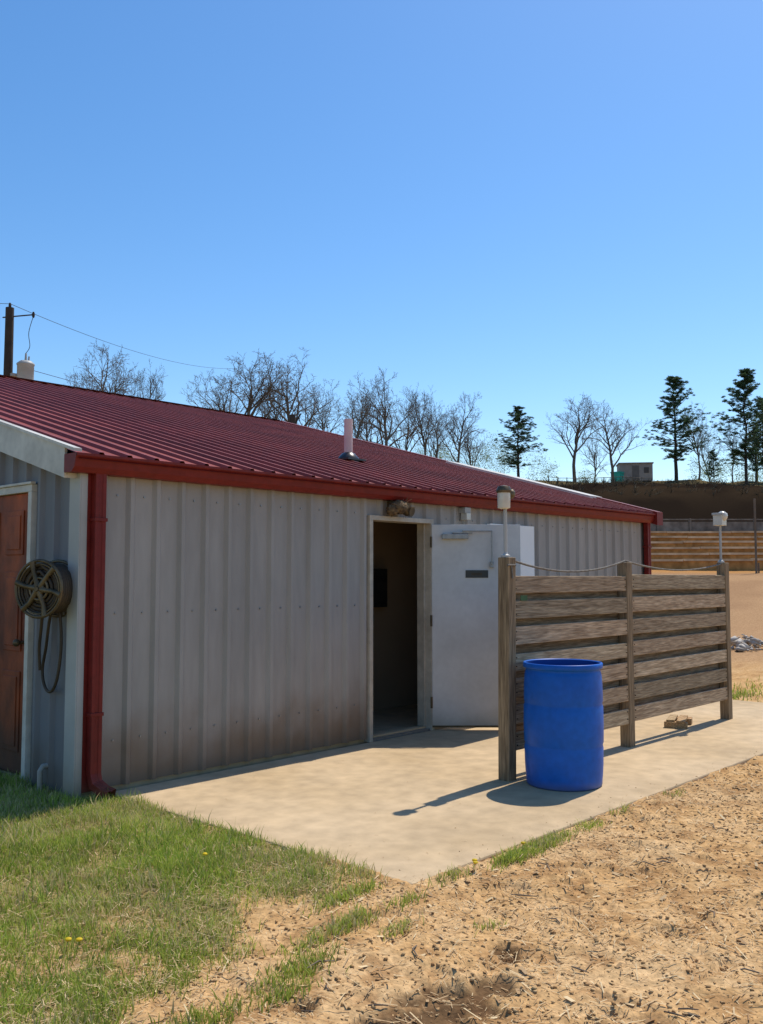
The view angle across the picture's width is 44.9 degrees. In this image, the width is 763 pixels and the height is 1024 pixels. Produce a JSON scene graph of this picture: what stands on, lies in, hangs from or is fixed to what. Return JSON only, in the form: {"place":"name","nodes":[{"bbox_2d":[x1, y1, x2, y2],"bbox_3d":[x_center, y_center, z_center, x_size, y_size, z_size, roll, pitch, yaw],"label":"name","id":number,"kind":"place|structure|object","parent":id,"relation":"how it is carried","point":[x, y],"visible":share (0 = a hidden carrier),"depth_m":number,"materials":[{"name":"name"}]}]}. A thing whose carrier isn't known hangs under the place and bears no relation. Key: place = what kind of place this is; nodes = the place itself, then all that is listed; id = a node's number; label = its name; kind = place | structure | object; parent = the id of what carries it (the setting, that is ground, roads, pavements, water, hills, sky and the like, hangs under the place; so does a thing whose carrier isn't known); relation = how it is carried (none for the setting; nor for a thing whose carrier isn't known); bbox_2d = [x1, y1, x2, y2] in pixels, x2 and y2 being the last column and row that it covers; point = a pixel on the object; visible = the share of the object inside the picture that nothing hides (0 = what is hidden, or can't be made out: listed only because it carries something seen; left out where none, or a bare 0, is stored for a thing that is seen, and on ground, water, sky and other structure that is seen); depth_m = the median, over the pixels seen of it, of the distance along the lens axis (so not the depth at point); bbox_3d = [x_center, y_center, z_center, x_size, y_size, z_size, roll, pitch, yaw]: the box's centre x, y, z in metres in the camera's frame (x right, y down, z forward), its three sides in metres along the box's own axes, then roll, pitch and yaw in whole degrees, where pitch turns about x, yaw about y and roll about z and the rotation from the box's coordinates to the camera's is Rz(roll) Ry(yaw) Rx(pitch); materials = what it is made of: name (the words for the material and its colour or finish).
{"place":"outdoors","nodes":[
{"label":"outdoors","id":0,"kind":"place"},
{"bbox_2d":[0,480,762,1023],"bbox_3d":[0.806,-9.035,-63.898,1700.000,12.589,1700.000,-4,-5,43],"label":"ground","id":1,"kind":"structure","parent":0,"point":[704,502],"depth_m":4.02,"materials":[{"name":"soil"}]},
{"bbox_2d":[2,303,34,379],"bbox_3d":[-12.969,-2.132,32.806,1.168,10.749,0.618,-1,-4,11],"label":"utility pole","id":2,"kind":"object","parent":1,"relation":"on","point":[25,368],"visible":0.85,"depth_m":32.89,"materials":[{"name":"brown wood"}]},
{"bbox_2d":[36,371,117,393],"bbox_3d":[-7.076,-5.219,55.756,0.020,3.352,46.842,-1,-4,14],"label":"power line","id":3,"kind":"object","parent":2,"relation":"attached to","point":[75,382],"visible":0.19,"depth_m":36.03,"materials":[{"name":"black plastic"}]},
{"bbox_2d":[11,304,236,368],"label":"power line","id":4,"kind":"object","parent":2,"relation":"attached to","point":[119,346],"visible":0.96,"depth_m":44.20,"materials":[{"name":"black plastic"}]},
{"bbox_2d":[0,452,69,793],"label":"gable wall","id":5,"kind":"structure","parent":1,"relation":"on","point":[48,709],"depth_m":6.70,"materials":[{"name":"grey metal"}]},
{"bbox_2d":[0,481,36,782],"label":"side door frame","id":6,"kind":"object","parent":5,"relation":"attached to","point":[30,488],"visible":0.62,"depth_m":6.85,"materials":[{"name":"white metal"}]},
{"bbox_2d":[0,493,27,774],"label":"side door","id":7,"kind":"structure","parent":6,"relation":"attached to","point":[13,529],"depth_m":7.06,"materials":[{"name":"paint"}]},
{"bbox_2d":[13,639,23,646],"bbox_3d":[-2.717,0.978,6.912,0.056,0.056,0.086,-4,-5,43],"label":"side door knob","id":8,"kind":"object","parent":7,"relation":"attached to","point":[16,642],"visible":1,"depth_m":6.88,"materials":[{"name":"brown metal"}]},
{"bbox_2d":[0,424,76,477],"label":"rake fascia","id":9,"kind":"structure","parent":5,"relation":"attached to","point":[37,452],"depth_m":6.73,"materials":[{"name":"white metal"}]},
{"bbox_2d":[15,559,72,692],"bbox_3d":[-2.319,0.805,6.476,0.414,0.949,0.318,-1,-4,21],"label":"hose reel","id":10,"kind":"object","parent":5,"relation":"attached to","point":[43,588],"visible":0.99,"depth_m":6.40,"materials":[{"name":"brown metal"}]},
{"bbox_2d":[37,763,47,791],"bbox_3d":[-2.398,1.906,6.559,0.040,0.240,0.100,-4,-5,43],"label":"pipe stub","id":11,"kind":"object","parent":1,"relation":"on","point":[42,767],"visible":0.77,"depth_m":6.53,"materials":[{"name":"grey metal"}]},
{"bbox_2d":[65,371,98,389],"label":"bare tree","id":12,"kind":"object","parent":1,"relation":"on","point":[76,384],"visible":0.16,"depth_m":90.93,"materials":[{"name":"brown plant"}]},
{"bbox_2d":[70,341,143,396],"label":"bare tree","id":13,"kind":"object","parent":1,"relation":"on","point":[121,384],"visible":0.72,"depth_m":73.04,"materials":[{"name":"brown plant"}]},
{"bbox_2d":[124,359,167,400],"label":"bare tree","id":14,"kind":"object","parent":1,"relation":"on","point":[155,385],"visible":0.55,"depth_m":79.29,"materials":[{"name":"brown plant"}]},
{"bbox_2d":[180,369,244,413],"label":"bare tree","id":15,"kind":"object","parent":1,"relation":"on","point":[217,401],"visible":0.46,"depth_m":94.97,"materials":[{"name":"brown plant"}]},
{"bbox_2d":[0,725,441,798],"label":"foundation","id":16,"kind":"object","parent":1,"relation":"on","point":[214,769],"visible":0.05,"depth_m":7.47,"materials":[{"name":"concrete"}]},
{"bbox_2d":[101,476,643,785],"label":"walls","id":17,"kind":"structure","parent":16,"relation":"on","point":[178,670],"depth_m":7.47,"materials":[{"name":"grey metal"}]},
{"bbox_2d":[85,473,115,799],"bbox_3d":[-1.939,0.840,6.416,0.227,2.252,0.115,-2,-5,30],"label":"downspout","id":18,"kind":"object","parent":17,"relation":"attached to","point":[97,784],"visible":0.98,"depth_m":6.42,"materials":[{"name":"red metal"}]},
{"bbox_2d":[0,376,653,515],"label":"roof panels","id":19,"kind":"object","parent":17,"relation":"on","point":[92,422],"visible":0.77,"depth_m":10.40,"materials":[{"name":"red metal"}]},
{"bbox_2d":[0,420,81,451],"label":"rake flashing","id":20,"kind":"object","parent":19,"relation":"attached to","point":[43,437],"visible":1,"depth_m":6.65,"materials":[{"name":"white metal"}]},
{"bbox_2d":[0,375,276,419],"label":"ridge cap","id":21,"kind":"object","parent":19,"relation":"on","point":[66,386],"visible":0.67,"depth_m":15.71,"materials":[{"name":"red metal"}]},
{"bbox_2d":[344,419,352,451],"bbox_3d":[-0.394,-0.842,10.954,0.100,0.520,0.100,-4,-5,43],"label":"vent pipe","id":22,"kind":"object","parent":19,"relation":"on","point":[348,435],"visible":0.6,"depth_m":10.92,"materials":[{"name":"plastic"}]},
{"bbox_2d":[337,452,365,461],"bbox_3d":[-0.394,-0.642,10.940,0.300,0.120,0.300,-4,-5,43],"label":"vent boot","id":23,"kind":"object","parent":19,"relation":"on","point":[345,456],"visible":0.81,"depth_m":10.85,"materials":[{"name":"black metal"}]},
{"bbox_2d":[63,473,644,797],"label":"corner trim","id":24,"kind":"structure","parent":17,"relation":"attached to","point":[73,716],"depth_m":6.41,"materials":[{"name":"white metal"}]},
{"bbox_2d":[643,523,651,574],"bbox_3d":[3.659,1.256,12.448,0.227,2.252,0.115,-2,-5,30],"label":"downspout","id":25,"kind":"object","parent":24,"relation":"attached to","point":[647,546],"visible":0.29,"depth_m":12.50,"materials":[{"name":"red metal"}]},
{"bbox_2d":[64,452,655,523],"bbox_3d":[0.796,-0.124,9.513,0.172,0.127,8.640,-4,-5,43],"label":"gutter","id":26,"kind":"object","parent":17,"relation":"attached to","point":[75,462],"visible":0.95,"depth_m":7.89,"materials":[{"name":"red metal"}]},
{"bbox_2d":[112,495,634,740],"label":"siding screws","id":27,"kind":"object","parent":17,"relation":"attached to","point":[300,606],"visible":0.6,"depth_m":7.68,"materials":[{"name":"metal"}]},
{"bbox_2d":[373,522,417,733],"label":"interior partitions","id":28,"kind":"object","parent":17,"relation":"in","point":[395,702],"visible":0.03,"depth_m":10.73,"materials":[{"name":"concrete"}]},
{"bbox_2d":[373,569,386,606],"bbox_3d":[-0.104,0.849,10.336,0.205,0.430,0.320,-4,-5,43],"label":"paper towel dispenser","id":29,"kind":"object","parent":28,"relation":"attached to","point":[379,587],"visible":0.51,"depth_m":10.29,"materials":[{"name":"black plastic"}]},
{"bbox_2d":[364,515,434,741],"bbox_3d":[0.141,1.094,8.917,0.185,2.085,0.930,-4,-5,43],"label":"entrance frame","id":30,"kind":"object","parent":17,"relation":"attached to","point":[424,613],"visible":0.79,"depth_m":9.17,"materials":[{"name":"beige metal"}]},
{"bbox_2d":[432,525,520,724],"bbox_3d":[0.944,1.125,9.184,0.885,2.000,0.045,0,-4,0],"label":"door leaf","id":31,"kind":"object","parent":30,"relation":"attached to","point":[464,650],"visible":0.76,"depth_m":9.16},
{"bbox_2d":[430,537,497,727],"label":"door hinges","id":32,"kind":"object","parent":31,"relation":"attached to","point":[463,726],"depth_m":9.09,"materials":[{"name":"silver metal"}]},
{"bbox_2d":[442,530,493,567],"bbox_3d":[0.858,0.367,9.183,0.512,0.372,0.058,0,-4,0],"label":"door closer","id":33,"kind":"object","parent":31,"relation":"attached to","point":[463,534],"depth_m":9.17,"materials":[{"name":"silver metal"}]},
{"bbox_2d":[466,570,487,577],"bbox_3d":[0.949,0.617,9.191,0.225,0.075,0.009,0,-4,0],"label":"door plaque","id":34,"kind":"object","parent":31,"relation":"attached to","point":[476,573],"depth_m":9.19,"materials":[{"name":"black metal"}]},
{"bbox_2d":[386,498,414,517],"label":"bird nest","id":35,"kind":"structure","parent":17,"relation":"attached to","point":[402,507],"depth_m":8.71,"materials":[{"name":"plant"}]},
{"bbox_2d":[458,507,470,524],"bbox_3d":[0.872,0.168,9.627,0.100,0.430,0.100,-4,-5,43],"label":"wall lamp","id":36,"kind":"object","parent":17,"relation":"attached to","point":[465,512],"visible":0.84,"depth_m":9.61,"materials":[{"name":"white plastic"}]},
{"bbox_2d":[274,419,662,524],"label":"rake trim","id":37,"kind":"structure","parent":17,"relation":"attached to","point":[658,518],"depth_m":13.91,"materials":[{"name":"red metal"}]},
{"bbox_2d":[487,523,534,575],"bbox_3d":[1.438,1.173,10.167,0.045,2.060,0.840,-4,-5,43],"label":"second door","id":38,"kind":"structure","parent":17,"relation":"attached to","point":[527,544],"depth_m":10.40,"materials":[{"name":"white metal"}]},
{"bbox_2d":[198,349,320,417],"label":"bare tree","id":39,"kind":"object","parent":1,"relation":"on","point":[250,398],"visible":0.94,"depth_m":74.46,"materials":[{"name":"brown plant"}]},
{"bbox_2d":[253,373,299,421],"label":"bare tree","id":40,"kind":"object","parent":1,"relation":"on","point":[275,414],"visible":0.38,"depth_m":93.10,"materials":[{"name":"brown plant"}]},
{"bbox_2d":[245,347,341,428],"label":"bare tree","id":41,"kind":"object","parent":1,"relation":"on","point":[304,409],"visible":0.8,"depth_m":75.65,"materials":[{"name":"brown plant"}]},
{"bbox_2d":[65,841,524,954],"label":"dandelions","id":42,"kind":"object","parent":1,"relation":"on","point":[78,939],"visible":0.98,"depth_m":3.77,"materials":[{"name":"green plant"}]},
{"bbox_2d":[289,413,300,423],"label":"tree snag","id":43,"kind":"object","parent":1,"relation":"on","point":[293,419],"visible":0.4,"depth_m":62.47,"materials":[{"name":"brown plant"}]},
{"bbox_2d":[293,384,354,433],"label":"bare tree","id":44,"kind":"object","parent":1,"relation":"on","point":[322,420],"visible":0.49,"depth_m":110.68,"materials":[{"name":"brown plant"}]},
{"bbox_2d":[335,381,380,438],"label":"bare tree","id":45,"kind":"object","parent":1,"relation":"on","point":[356,432],"visible":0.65,"depth_m":92.46,"materials":[{"name":"brown plant"}]},
{"bbox_2d":[342,389,397,443],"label":"bare tree","id":46,"kind":"object","parent":1,"relation":"on","point":[367,433],"visible":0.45,"depth_m":107.78,"materials":[{"name":"brown plant"}]},
{"bbox_2d":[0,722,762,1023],"bbox_3d":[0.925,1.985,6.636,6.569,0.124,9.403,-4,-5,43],"label":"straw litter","id":47,"kind":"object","parent":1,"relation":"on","point":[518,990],"visible":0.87,"depth_m":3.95,"materials":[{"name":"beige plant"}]},
{"bbox_2d":[347,369,435,446],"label":"bare tree","id":48,"kind":"object","parent":1,"relation":"on","point":[384,415],"visible":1,"depth_m":80.06,"materials":[{"name":"brown plant"}]},
{"bbox_2d":[26,692,762,1023],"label":"dirt clods","id":49,"kind":"object","parent":1,"relation":"on","point":[337,978],"visible":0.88,"depth_m":3.99,"materials":[{"name":"brown soil"}]},
{"bbox_2d":[367,728,429,742],"bbox_3d":[0.132,2.175,8.850,0.160,0.118,0.840,-4,-5,43],"label":"threshold","id":50,"kind":"object","parent":1,"relation":"on","point":[400,734],"visible":0.29,"depth_m":8.81,"materials":[{"name":"metal"}]},
{"bbox_2d":[381,402,438,451],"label":"bare tree","id":51,"kind":"object","parent":1,"relation":"on","point":[407,440],"visible":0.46,"depth_m":105.75,"materials":[{"name":"brown plant"}]},
{"bbox_2d":[399,385,453,454],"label":"bare tree","id":52,"kind":"object","parent":1,"relation":"on","point":[424,444],"visible":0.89,"depth_m":86.48,"materials":[{"name":"brown plant"}]},
{"bbox_2d":[116,700,762,884],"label":"concrete slab","id":53,"kind":"structure","parent":1,"relation":"on","point":[409,789],"depth_m":6.52,"materials":[{"name":"beige concrete"}]},
{"bbox_2d":[523,658,603,791],"bbox_3d":[1.341,1.550,6.809,0.580,0.884,0.580,-4,-5,43],"label":"plastic drum","id":54,"kind":"object","parent":53,"relation":"on","point":[563,726],"visible":1,"depth_m":6.57,"materials":[{"name":"blue plastic"}]},
{"bbox_2d":[498,557,732,781],"bbox_3d":[2.304,1.297,8.430,0.144,1.713,4.128,-4,-5,43],"label":"wooden fence","id":55,"kind":"object","parent":53,"relation":"on","point":[656,645],"visible":0.96,"depth_m":8.24,"materials":[{"name":"brown wood"}]},
{"bbox_2d":[496,485,514,556],"bbox_3d":[0.952,0.090,7.036,0.119,0.590,0.159,-11,-11,70],"label":"fence lamp","id":56,"kind":"object","parent":55,"relation":"on","point":[505,494],"visible":0.98,"depth_m":7.01,"materials":[{"name":"white metal"}]},
{"bbox_2d":[712,511,727,562],"bbox_3d":[3.660,0.288,9.948,0.145,0.595,0.140,-4,-5,43],"label":"fence lamp","id":57,"kind":"object","parent":55,"relation":"on","point":[720,518],"visible":1,"depth_m":9.94,"materials":[{"name":"white metal"}]},
{"bbox_2d":[664,714,691,728],"bbox_3d":[3.022,2.132,9.400,0.228,0.080,0.446,-2,-4,26],"label":"pallet scrap","id":58,"kind":"object","parent":53,"relation":"on","point":[679,722],"visible":1,"depth_m":9.25,"materials":[{"name":"brown wood"}]},
{"bbox_2d":[417,402,462,457],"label":"bare tree","id":59,"kind":"object","parent":1,"relation":"on","point":[433,447],"visible":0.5,"depth_m":113.56,"materials":[{"name":"brown plant"}]},
{"bbox_2d":[424,392,485,462],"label":"bare tree","id":60,"kind":"object","parent":1,"relation":"on","point":[459,442],"visible":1,"depth_m":86.32,"materials":[{"name":"brown plant"}]},
{"bbox_2d":[445,421,487,465],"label":"bare tree","id":61,"kind":"object","parent":1,"relation":"on","point":[468,442],"visible":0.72,"depth_m":115.83,"materials":[{"name":"brown plant"}]},
{"bbox_2d":[494,406,548,476],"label":"pine tree","id":62,"kind":"object","parent":1,"relation":"on","point":[521,424],"visible":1,"depth_m":82.55,"materials":[{"name":"green plant"}]},
{"bbox_2d":[301,823,759,1016],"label":"twigs","id":63,"kind":"object","parent":1,"relation":"on","point":[415,946],"visible":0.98,"depth_m":3.59,"materials":[{"name":"brown wood"}]},
{"bbox_2d":[364,428,762,482],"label":"distant foliage","id":64,"kind":"object","parent":1,"relation":"on","point":[440,456],"visible":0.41,"depth_m":118.28,"materials":[{"name":"green plant"}]},
{"bbox_2d":[545,393,621,481],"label":"bare tree","id":65,"kind":"object","parent":1,"relation":"on","point":[578,422],"visible":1,"depth_m":84.29,"materials":[{"name":"brown plant"}]},
{"bbox_2d":[578,432,614,478],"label":"bare tree","id":66,"kind":"object","parent":1,"relation":"on","point":[593,461],"visible":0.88,"depth_m":125.24,"materials":[{"name":"brown plant"}]},
{"bbox_2d":[548,476,651,483],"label":"hill fence","id":67,"kind":"object","parent":1,"relation":"on","point":[600,477],"visible":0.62,"depth_m":77.36,"materials":[{"name":"brown wood"}]},
{"bbox_2d":[581,400,650,480],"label":"bare tree","id":68,"kind":"object","parent":1,"relation":"on","point":[618,437],"visible":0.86,"depth_m":86.97,"materials":[{"name":"brown plant"}]},
{"bbox_2d":[610,471,623,481],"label":"portable toilet","id":69,"kind":"object","parent":1,"relation":"on","point":[618,475],"visible":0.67,"depth_m":97.00,"materials":[{"name":"teal plastic"}]},
{"bbox_2d":[616,462,653,481],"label":"storage trailer","id":70,"kind":"object","parent":1,"relation":"on","point":[644,470],"visible":0.88,"depth_m":97.30,"materials":[{"name":"beige metal"}]},
{"bbox_2d":[525,476,762,495],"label":"bank brush","id":71,"kind":"object","parent":1,"relation":"on","point":[604,482],"visible":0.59,"depth_m":71.54,"materials":[{"name":"brown plant"}]},
{"bbox_2d":[636,375,715,479],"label":"pine tree","id":72,"kind":"object","parent":1,"relation":"on","point":[674,402],"visible":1,"depth_m":82.31,"materials":[{"name":"green plant"}]},
{"bbox_2d":[677,401,714,479],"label":"bare tree","id":73,"kind":"object","parent":1,"relation":"on","point":[697,440],"visible":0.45,"depth_m":92.54,"materials":[{"name":"brown plant"}]},
{"bbox_2d":[683,422,724,481],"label":"bare tree","id":74,"kind":"object","parent":1,"relation":"on","point":[703,449],"visible":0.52,"depth_m":115.73,"materials":[{"name":"brown plant"}]},
{"bbox_2d":[650,518,762,530],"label":"retaining wall","id":75,"kind":"structure","parent":1,"relation":"on","point":[689,525],"depth_m":57.07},
{"bbox_2d":[651,531,762,569],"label":"terraced bleachers","id":76,"kind":"object","parent":1,"relation":"on","point":[683,549],"visible":0.34,"depth_m":49.47,"materials":[{"name":"brown wood"}]},
{"bbox_2d":[702,449,723,481],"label":"pine tree","id":77,"kind":"object","parent":1,"relation":"on","point":[713,459],"visible":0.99,"depth_m":105.50,"materials":[{"name":"green plant"}]},
{"bbox_2d":[714,421,747,481],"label":"bare tree","id":78,"kind":"object","parent":1,"relation":"on","point":[727,446],"visible":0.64,"depth_m":100.33,"materials":[{"name":"brown plant"}]},
{"bbox_2d":[710,368,762,484],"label":"pine tree","id":79,"kind":"object","parent":1,"relation":"on","point":[747,375],"visible":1,"depth_m":80.53,"materials":[{"name":"green plant"}]},
{"bbox_2d":[731,634,762,651],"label":"rubble pile","id":80,"kind":"object","parent":1,"relation":"on","point":[739,644],"visible":0.82,"depth_m":18.65,"materials":[{"name":"grey stone"}]},
{"bbox_2d":[736,398,762,464],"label":"pine tree","id":81,"kind":"object","parent":1,"relation":"on","point":[756,443],"visible":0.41,"depth_m":84.47,"materials":[{"name":"green plant"}]},
{"bbox_2d":[737,431,762,481],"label":"pine tree","id":82,"kind":"object","parent":1,"relation":"on","point":[756,469],"visible":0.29,"depth_m":100.47,"materials":[{"name":"green plant"}]},
{"bbox_2d":[744,425,762,478],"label":"bare tree","id":83,"kind":"object","parent":1,"relation":"on","point":[751,446],"visible":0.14,"depth_m":112.84,"materials":[{"name":"brown plant"}]},
{"bbox_2d":[753,498,759,572],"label":"field pole","id":84,"kind":"object","parent":1,"relation":"on","point":[757,569],"visible":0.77,"depth_m":44.01,"materials":[{"name":"brown wood"}]},
{"bbox_2d":[0,675,762,1023],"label":"grass","id":85,"kind":"structure","parent":0,"point":[164,839],"depth_m":4.42,"materials":[{"name":"green plant"}]},
{"bbox_2d":[0,0,762,482],"label":"sky","id":86,"kind":"structure","parent":0,"point":[534,205],"materials":[{"name":"blue"}]}
]}

